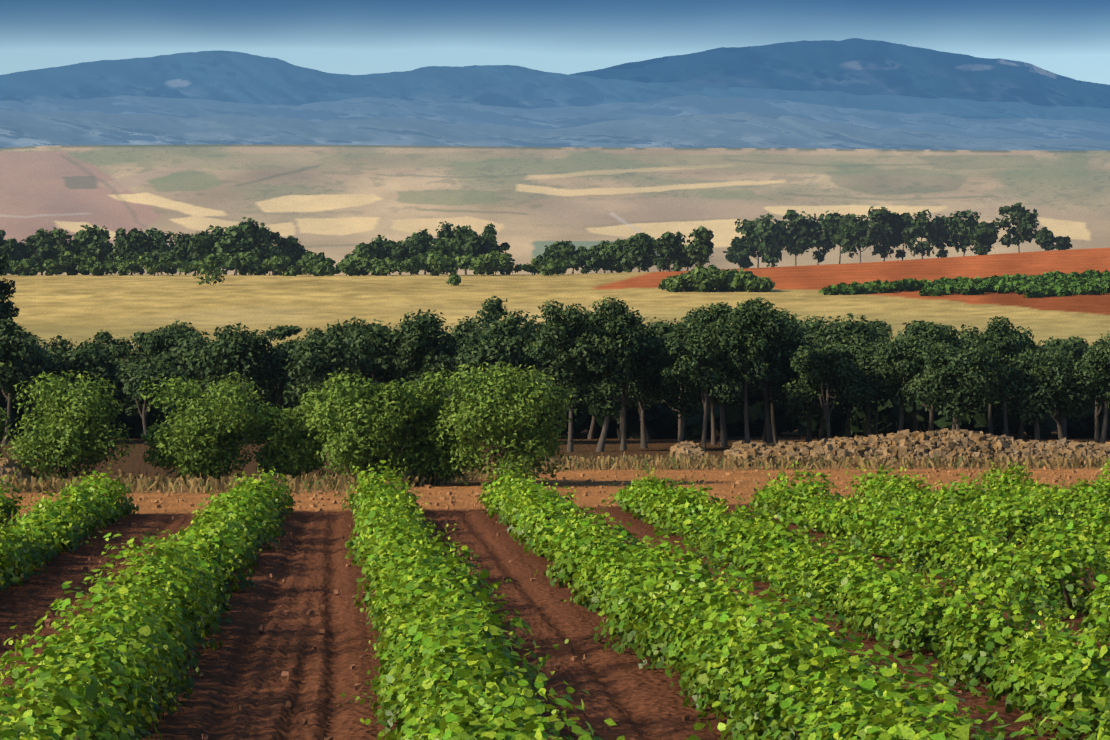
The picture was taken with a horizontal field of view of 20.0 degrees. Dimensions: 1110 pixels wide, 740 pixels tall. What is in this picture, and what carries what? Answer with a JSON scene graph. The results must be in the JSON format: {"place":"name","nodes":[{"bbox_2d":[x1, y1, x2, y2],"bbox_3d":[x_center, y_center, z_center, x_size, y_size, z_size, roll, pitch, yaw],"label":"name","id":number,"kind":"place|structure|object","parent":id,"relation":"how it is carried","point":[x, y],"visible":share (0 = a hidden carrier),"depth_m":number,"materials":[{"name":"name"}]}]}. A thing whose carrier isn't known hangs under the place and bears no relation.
{"place":"outdoors","nodes":[
{"label":"outdoors","id":0,"kind":"place"},
{"bbox_2d":[0,451,1108,493],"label":"dry grass","id":1,"kind":"structure","parent":0,"point":[54,482],"depth_m":100.01,"materials":[{"name":"beige plant"}]},
{"bbox_2d":[0,144,1109,739],"bbox_3d":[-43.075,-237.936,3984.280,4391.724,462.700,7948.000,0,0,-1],"label":"ground","id":2,"kind":"structure","parent":0,"point":[336,202],"depth_m":472.54,"materials":[{"name":"brown soil"}]},
{"bbox_2d":[0,407,9,457],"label":"shrub","id":3,"kind":"object","parent":2,"relation":"on","point":[2,430],"visible":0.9,"depth_m":88.29,"materials":[{"name":"green plant"}]},
{"bbox_2d":[0,240,19,331],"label":"tree","id":4,"kind":"object","parent":2,"relation":"on","point":[6,311],"visible":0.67,"depth_m":148.75,"materials":[{"name":"green plant"}]},
{"bbox_2d":[0,318,41,444],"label":"tree","id":5,"kind":"object","parent":2,"relation":"on","point":[10,359],"visible":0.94,"depth_m":128.28,"materials":[{"name":"green plant"}]},
{"bbox_2d":[1,336,69,431],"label":"tree","id":6,"kind":"object","parent":2,"relation":"on","point":[37,365],"visible":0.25,"depth_m":132.24,"materials":[{"name":"green plant"}]},
{"bbox_2d":[22,331,55,357],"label":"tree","id":7,"kind":"object","parent":2,"relation":"on","point":[31,335],"visible":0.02,"depth_m":163.19,"materials":[{"name":"green plant"}]},
{"bbox_2d":[29,334,78,383],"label":"tree","id":8,"kind":"object","parent":2,"relation":"on","point":[63,344],"visible":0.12,"depth_m":146.08,"materials":[{"name":"green plant"}]},
{"bbox_2d":[0,370,136,486],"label":"shrub","id":9,"kind":"object","parent":2,"relation":"on","point":[80,425],"visible":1,"depth_m":86.70,"materials":[{"name":"green plant"}]},
{"bbox_2d":[42,341,128,399],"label":"tree","id":10,"kind":"object","parent":2,"relation":"on","point":[90,360],"visible":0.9,"depth_m":133.63,"materials":[{"name":"green plant"}]},
{"bbox_2d":[66,345,111,382],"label":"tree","id":11,"kind":"object","parent":2,"relation":"on","point":[104,357],"visible":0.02,"depth_m":147.85,"materials":[{"name":"green plant"}]},
{"bbox_2d":[66,329,126,380],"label":"tree","id":12,"kind":"object","parent":2,"relation":"on","point":[104,337],"visible":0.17,"depth_m":166.90,"materials":[{"name":"green plant"}]},
{"bbox_2d":[68,361,140,435],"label":"tree","id":13,"kind":"object","parent":2,"relation":"on","point":[126,399],"visible":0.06,"depth_m":137.61,"materials":[{"name":"green plant"}]},
{"bbox_2d":[110,352,131,361],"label":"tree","id":14,"kind":"object","parent":2,"relation":"on","point":[114,360],"visible":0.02,"depth_m":161.33,"materials":[{"name":"green plant"}]},
{"bbox_2d":[108,331,164,369],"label":"tree","id":15,"kind":"object","parent":2,"relation":"on","point":[138,352],"visible":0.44,"depth_m":146.23,"materials":[{"name":"green plant"}]},
{"bbox_2d":[120,325,188,371],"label":"tree","id":16,"kind":"object","parent":2,"relation":"on","point":[161,340],"visible":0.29,"depth_m":143.74,"materials":[{"name":"green plant"}]},
{"bbox_2d":[115,356,198,444],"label":"tree","id":17,"kind":"object","parent":2,"relation":"on","point":[133,378],"visible":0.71,"depth_m":128.39,"materials":[{"name":"green plant"}]},
{"bbox_2d":[140,330,216,397],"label":"tree","id":18,"kind":"object","parent":2,"relation":"on","point":[177,358],"visible":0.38,"depth_m":136.17,"materials":[{"name":"green plant"}]},
{"bbox_2d":[165,319,211,350],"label":"tree","id":19,"kind":"object","parent":2,"relation":"on","point":[189,330],"visible":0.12,"depth_m":161.37,"materials":[{"name":"green plant"}]},
{"bbox_2d":[137,372,269,485],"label":"shrub","id":20,"kind":"object","parent":2,"relation":"on","point":[197,436],"visible":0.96,"depth_m":87.41,"materials":[{"name":"green plant"}]},
{"bbox_2d":[186,340,244,427],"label":"tree","id":21,"kind":"object","parent":2,"relation":"on","point":[196,366],"visible":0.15,"depth_m":133.54,"materials":[{"name":"green plant"}]},
{"bbox_2d":[214,328,251,339],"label":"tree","id":22,"kind":"object","parent":2,"relation":"on","point":[225,330],"visible":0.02,"depth_m":161.06,"materials":[{"name":"green plant"}]},
{"bbox_2d":[198,323,279,443],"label":"tree","id":23,"kind":"object","parent":2,"relation":"on","point":[231,350],"visible":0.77,"depth_m":130.25,"materials":[{"name":"green plant"}]},
{"bbox_2d":[245,339,317,409],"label":"tree","id":24,"kind":"object","parent":2,"relation":"on","point":[280,378],"visible":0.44,"depth_m":131.78,"materials":[{"name":"green plant"}]},
{"bbox_2d":[263,325,302,348],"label":"tree","id":25,"kind":"object","parent":2,"relation":"on","point":[281,333],"visible":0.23,"depth_m":166.78,"materials":[{"name":"green plant"}]},
{"bbox_2d":[246,383,339,481],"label":"shrub","id":26,"kind":"object","parent":2,"relation":"on","point":[293,448],"visible":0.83,"depth_m":88.59,"materials":[{"name":"green plant"}]},
{"bbox_2d":[282,335,363,443],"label":"tree","id":27,"kind":"object","parent":2,"relation":"on","point":[312,358],"visible":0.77,"depth_m":128.41,"materials":[{"name":"green plant"}]},
{"bbox_2d":[301,327,361,347],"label":"tree","id":28,"kind":"object","parent":2,"relation":"on","point":[315,333],"visible":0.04,"depth_m":146.02,"materials":[{"name":"green plant"}]},
{"bbox_2d":[303,322,375,395],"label":"tree","id":29,"kind":"object","parent":2,"relation":"on","point":[335,333],"visible":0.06,"depth_m":135.26,"materials":[{"name":"green plant"}]},
{"bbox_2d":[325,316,373,344],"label":"tree","id":30,"kind":"object","parent":2,"relation":"on","point":[349,325],"visible":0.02,"depth_m":150.76,"materials":[{"name":"green plant"}]},
{"bbox_2d":[305,368,417,479],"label":"shrub","id":31,"kind":"object","parent":2,"relation":"on","point":[357,428],"visible":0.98,"depth_m":86.83,"materials":[{"name":"green plant"}]},
{"bbox_2d":[342,324,413,402],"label":"tree","id":32,"kind":"object","parent":2,"relation":"on","point":[378,359],"visible":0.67,"depth_m":130.12,"materials":[{"name":"green plant"}]},
{"bbox_2d":[366,319,396,378],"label":"tree","id":33,"kind":"object","parent":2,"relation":"on","point":[377,324],"visible":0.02,"depth_m":164.46,"materials":[{"name":"green plant"}]},
{"bbox_2d":[367,327,403,382],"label":"tree","id":34,"kind":"object","parent":2,"relation":"on","point":[385,351],"depth_m":147.70,"materials":[{"name":"green plant"}]},
{"bbox_2d":[391,332,452,386],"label":"tree","id":35,"kind":"object","parent":2,"relation":"on","point":[404,377],"depth_m":145.70,"materials":[{"name":"green plant"}]},
{"bbox_2d":[397,311,448,334],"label":"tree","id":36,"kind":"object","parent":2,"relation":"on","point":[405,325],"visible":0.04,"depth_m":162.58,"materials":[{"name":"green plant"}]},
{"bbox_2d":[388,309,460,402],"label":"tree","id":37,"kind":"object","parent":2,"relation":"on","point":[420,345],"visible":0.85,"depth_m":129.78,"materials":[{"name":"green plant"}]},
{"bbox_2d":[381,368,477,484],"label":"shrub","id":38,"kind":"object","parent":2,"relation":"on","point":[419,452],"visible":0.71,"depth_m":87.78,"materials":[{"name":"green plant"}]},
{"bbox_2d":[408,331,475,400],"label":"tree","id":39,"kind":"object","parent":2,"relation":"on","point":[452,333],"visible":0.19,"depth_m":135.69,"materials":[{"name":"green plant"}]},
{"bbox_2d":[445,304,501,345],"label":"tree","id":40,"kind":"object","parent":2,"relation":"on","point":[467,327],"visible":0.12,"depth_m":149.25,"materials":[{"name":"green plant"}]},
{"bbox_2d":[439,329,526,443],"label":"tree","id":41,"kind":"object","parent":2,"relation":"on","point":[491,352],"visible":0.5,"depth_m":128.29,"materials":[{"name":"green plant"}]},
{"bbox_2d":[480,295,507,331],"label":"tree","id":42,"kind":"object","parent":2,"relation":"on","point":[496,303],"visible":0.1,"depth_m":168.56,"materials":[{"name":"green plant"}]},
{"bbox_2d":[456,316,548,426],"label":"tree","id":43,"kind":"object","parent":2,"relation":"on","point":[506,325],"visible":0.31,"depth_m":129.41,"materials":[{"name":"green plant"}]},
{"bbox_2d":[428,361,584,485],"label":"shrub","id":44,"kind":"object","parent":2,"relation":"on","point":[525,440],"visible":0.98,"depth_m":86.81,"materials":[{"name":"green plant"}]},
{"bbox_2d":[498,309,538,337],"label":"tree","id":45,"kind":"object","parent":2,"relation":"on","point":[519,317],"visible":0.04,"depth_m":152.17,"materials":[{"name":"green plant"}]},
{"bbox_2d":[519,314,544,331],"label":"tree","id":46,"kind":"object","parent":2,"relation":"on","point":[535,324],"visible":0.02,"depth_m":164.09,"materials":[{"name":"green plant"}]},
{"bbox_2d":[502,331,580,423],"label":"tree","id":47,"kind":"object","parent":2,"relation":"on","point":[542,365],"visible":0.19,"depth_m":129.60,"materials":[{"name":"green plant"}]},
{"bbox_2d":[0,202,1109,297],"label":"trees","id":48,"kind":"object","parent":2,"relation":"on","point":[246,248],"visible":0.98,"depth_m":643.10,"materials":[{"name":"leaves"},{"name":"bark"}]},
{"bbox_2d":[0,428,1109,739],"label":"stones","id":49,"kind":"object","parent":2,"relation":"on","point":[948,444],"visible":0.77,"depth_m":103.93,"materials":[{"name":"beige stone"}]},
{"bbox_2d":[0,377,1109,439],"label":"understorey","id":50,"kind":"object","parent":2,"relation":"on","point":[661,420],"visible":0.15,"depth_m":138.05,"materials":[{"name":"black plant"}]},
{"bbox_2d":[522,299,618,451],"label":"tree","id":51,"kind":"object","parent":2,"relation":"on","point":[575,352],"visible":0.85,"depth_m":118.32,"materials":[{"name":"green plant"}]},
{"bbox_2d":[547,335,598,435],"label":"tree","id":52,"kind":"object","parent":2,"relation":"on","point":[576,433],"visible":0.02,"depth_m":143.38,"materials":[{"name":"green plant"}]},
{"bbox_2d":[553,313,604,438],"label":"tree","id":53,"kind":"object","parent":2,"relation":"on","point":[591,431],"visible":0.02,"depth_m":137.63,"materials":[{"name":"plant"}]},
{"bbox_2d":[563,296,647,451],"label":"tree","id":54,"kind":"object","parent":2,"relation":"on","point":[618,326],"visible":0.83,"depth_m":118.69,"materials":[{"name":"green plant"}]},
{"bbox_2d":[584,376,636,440],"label":"tree","id":55,"kind":"object","parent":2,"relation":"on","point":[619,395],"visible":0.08,"depth_m":134.38,"materials":[{"name":"green plant"}]},
{"bbox_2d":[596,315,659,449],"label":"tree","id":56,"kind":"object","parent":2,"relation":"on","point":[643,369],"visible":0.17,"depth_m":120.93,"materials":[{"name":"green plant"}]},
{"bbox_2d":[620,328,679,448],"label":"tree","id":57,"kind":"object","parent":2,"relation":"on","point":[633,389],"depth_m":123.46,"materials":[{"name":"green plant"}]},
{"bbox_2d":[626,322,674,440],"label":"tree","id":58,"kind":"object","parent":2,"relation":"on","point":[662,327],"visible":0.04,"depth_m":134.75,"materials":[{"name":"green plant"}]},
{"bbox_2d":[644,316,678,329],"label":"tree","id":59,"kind":"object","parent":2,"relation":"on","point":[671,325],"depth_m":162.38,"materials":[{"name":"green plant"}]},
{"bbox_2d":[647,317,699,439],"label":"tree","id":60,"kind":"object","parent":2,"relation":"on","point":[689,320],"visible":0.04,"depth_m":129.10,"materials":[{"name":"green plant"}]},
{"bbox_2d":[636,329,717,442],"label":"tree","id":61,"kind":"object","parent":2,"relation":"on","point":[656,356],"visible":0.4,"depth_m":121.25,"materials":[{"name":"green plant"}]},
{"bbox_2d":[685,307,714,322],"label":"tree","id":62,"kind":"object","parent":2,"relation":"on","point":[690,316],"visible":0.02,"depth_m":147.80,"materials":[{"name":"green plant"}]},
{"bbox_2d":[658,320,762,450],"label":"tree","id":63,"kind":"object","parent":2,"relation":"on","point":[694,372],"visible":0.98,"depth_m":119.54,"materials":[{"name":"green plant"}]},
{"bbox_2d":[693,302,752,446],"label":"tree","id":64,"kind":"object","parent":2,"relation":"on","point":[720,311],"visible":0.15,"depth_m":125.66,"materials":[{"name":"green plant"}]},
{"bbox_2d":[696,391,759,444],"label":"tree","id":65,"kind":"object","parent":2,"relation":"on","point":[713,430],"visible":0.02,"depth_m":128.89,"materials":[{"name":"green plant"}]},
{"bbox_2d":[705,297,790,443],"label":"tree","id":66,"kind":"object","parent":2,"relation":"on","point":[757,324],"visible":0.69,"depth_m":120.16,"materials":[{"name":"green plant"}]},
{"bbox_2d":[738,325,800,443],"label":"tree","id":67,"kind":"object","parent":2,"relation":"on","point":[774,430],"visible":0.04,"depth_m":128.85,"materials":[{"name":"green plant"}]},
{"bbox_2d":[730,307,811,443],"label":"tree","id":68,"kind":"object","parent":2,"relation":"on","point":[764,438],"depth_m":130.42,"materials":[{"name":"green plant"}]},
{"bbox_2d":[754,313,804,443],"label":"tree","id":69,"kind":"object","parent":2,"relation":"on","point":[776,375],"visible":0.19,"depth_m":127.16,"materials":[{"name":"green plant"}]},
{"bbox_2d":[780,310,819,430],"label":"tree","id":70,"kind":"object","parent":2,"relation":"on","point":[795,315],"visible":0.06,"depth_m":151.29,"materials":[{"name":"green plant"}]},
{"bbox_2d":[766,334,845,441],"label":"tree","id":71,"kind":"object","parent":2,"relation":"on","point":[806,412],"visible":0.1,"depth_m":127.17,"materials":[{"name":"green plant"}]},
{"bbox_2d":[773,340,856,440],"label":"broadleaf tree","id":72,"kind":"object","parent":2,"relation":"on","point":[835,412],"visible":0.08,"depth_m":129.07,"materials":[{"name":"green plant"}]},
{"bbox_2d":[793,320,841,348],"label":"tree","id":73,"kind":"object","parent":2,"relation":"on","point":[811,332],"visible":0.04,"depth_m":142.69,"materials":[{"name":"green plant"}]},
{"bbox_2d":[804,314,843,332],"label":"tree","id":74,"kind":"object","parent":2,"relation":"on","point":[830,322],"visible":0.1,"depth_m":160.68,"materials":[{"name":"green plant"}]},
{"bbox_2d":[782,344,875,438],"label":"broadleaf tree","id":75,"kind":"object","parent":2,"relation":"on","point":[817,367],"visible":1,"depth_m":123.81,"materials":[{"name":"green plant"}]},
{"bbox_2d":[811,313,885,437],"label":"tree","id":76,"kind":"object","parent":2,"relation":"on","point":[849,327],"visible":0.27,"depth_m":130.04,"materials":[{"name":"green plant"}]},
{"bbox_2d":[836,335,907,436],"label":"tree","id":77,"kind":"object","parent":2,"relation":"on","point":[864,352],"visible":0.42,"depth_m":127.90,"materials":[{"name":"green plant"}]},
{"bbox_2d":[864,325,888,340],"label":"tree","id":78,"kind":"object","parent":2,"relation":"on","point":[880,331],"depth_m":143.23,"materials":[{"name":"green plant"}]},
{"bbox_2d":[859,321,894,341],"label":"tree","id":79,"kind":"object","parent":2,"relation":"on","point":[885,329],"visible":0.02,"depth_m":148.34,"materials":[{"name":"green plant"}]},
{"bbox_2d":[867,319,889,336],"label":"tree","id":80,"kind":"object","parent":2,"relation":"on","point":[876,322],"visible":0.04,"depth_m":166.80,"materials":[{"name":"green plant"}]},
{"bbox_2d":[856,337,905,435],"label":"broadleaf tree","id":81,"kind":"object","parent":2,"relation":"on","point":[874,406],"depth_m":132.34,"materials":[{"name":"green plant"}]},
{"bbox_2d":[869,335,934,430],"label":"tree","id":82,"kind":"object","parent":2,"relation":"on","point":[897,362],"visible":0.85,"depth_m":124.15,"materials":[{"name":"green plant"}]},
{"bbox_2d":[896,320,940,431],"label":"tree","id":83,"kind":"object","parent":2,"relation":"on","point":[900,334],"depth_m":130.02,"materials":[{"name":"green plant"}]},
{"bbox_2d":[904,322,960,430],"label":"tree","id":84,"kind":"object","parent":2,"relation":"on","point":[937,332],"visible":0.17,"depth_m":127.37,"materials":[{"name":"green plant"}]},
{"bbox_2d":[934,340,973,429],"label":"broadleaf tree","id":85,"kind":"object","parent":2,"relation":"on","point":[953,425],"depth_m":128.65,"materials":[{"name":"green plant"}]},
{"bbox_2d":[902,339,1010,429],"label":"broadleaf tree","id":86,"kind":"object","parent":2,"relation":"on","point":[969,374],"visible":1,"depth_m":119.17,"materials":[{"name":"green plant"}]},
{"bbox_2d":[945,330,967,350],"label":"tree","id":87,"kind":"object","parent":2,"relation":"on","point":[963,342],"visible":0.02,"depth_m":143.43,"materials":[{"name":"green plant"}]},
{"bbox_2d":[952,324,981,342],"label":"tree","id":88,"kind":"object","parent":2,"relation":"on","point":[970,329],"visible":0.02,"depth_m":169.50,"materials":[{"name":"green plant"}]},
{"bbox_2d":[960,331,979,344],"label":"tree","id":89,"kind":"object","parent":2,"relation":"on","point":[972,336],"depth_m":150.77,"materials":[{"name":"green plant"}]},
{"bbox_2d":[962,386,1020,433],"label":"broadleaf tree","id":90,"kind":"object","parent":2,"relation":"on","point":[998,403],"visible":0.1,"depth_m":135.39,"materials":[{"name":"green plant"}]},
{"bbox_2d":[956,316,1028,436],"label":"tree","id":91,"kind":"object","parent":2,"relation":"on","point":[1000,339],"visible":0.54,"depth_m":127.51,"materials":[{"name":"green plant"}]},
{"bbox_2d":[1006,326,1041,439],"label":"tree","id":92,"kind":"object","parent":2,"relation":"on","point":[1027,339],"visible":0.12,"depth_m":137.02,"materials":[{"name":"green plant"}]},
{"bbox_2d":[1026,339,1050,353],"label":"tree","id":93,"kind":"object","parent":2,"relation":"on","point":[1037,347],"visible":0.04,"depth_m":143.28,"materials":[{"name":"green plant"}]},
{"bbox_2d":[990,348,1091,441],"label":"broadleaf tree","id":94,"kind":"object","parent":2,"relation":"on","point":[1034,379],"visible":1,"depth_m":120.47,"materials":[{"name":"green plant"}]},
{"bbox_2d":[1012,349,1097,439],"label":"broadleaf tree","id":95,"kind":"object","parent":2,"relation":"on","point":[1069,360],"visible":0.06,"depth_m":123.25,"materials":[{"name":"green plant"}]},
{"bbox_2d":[1041,336,1087,439],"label":"broadleaf tree","id":96,"kind":"object","parent":2,"relation":"on","point":[1060,345],"visible":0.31,"depth_m":132.63,"materials":[{"name":"green plant"}]},
{"bbox_2d":[1068,336,1088,350],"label":"tree","id":97,"kind":"object","parent":2,"relation":"on","point":[1082,339],"depth_m":151.24,"materials":[{"name":"green plant"}]},
{"bbox_2d":[1056,341,1109,443],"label":"tree","id":98,"kind":"object","parent":2,"relation":"on","point":[1095,377],"visible":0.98,"depth_m":120.89,"materials":[{"name":"green plant"}]},
{"bbox_2d":[1076,340,1109,440],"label":"broadleaf tree","id":99,"kind":"object","parent":2,"relation":"on","point":[1096,432],"visible":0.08,"depth_m":134.86,"materials":[{"name":"plant"}]},
{"bbox_2d":[1095,331,1109,343],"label":"tree","id":100,"kind":"object","parent":2,"relation":"on","point":[1108,337],"visible":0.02,"depth_m":165.64,"materials":[{"name":"green plant"}]},
{"bbox_2d":[0,38,1109,150],"bbox_3d":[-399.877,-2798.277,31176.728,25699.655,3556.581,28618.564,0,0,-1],"label":"mountains","id":101,"kind":"structure","parent":0,"point":[855,93],"depth_m":33944.29,"materials":[{"name":"blue stone"}]},
{"bbox_2d":[0,0,1109,84],"label":"sky","id":102,"kind":"structure","parent":0,"point":[1067,38],"materials":[{"name":"blue"}]}
]}

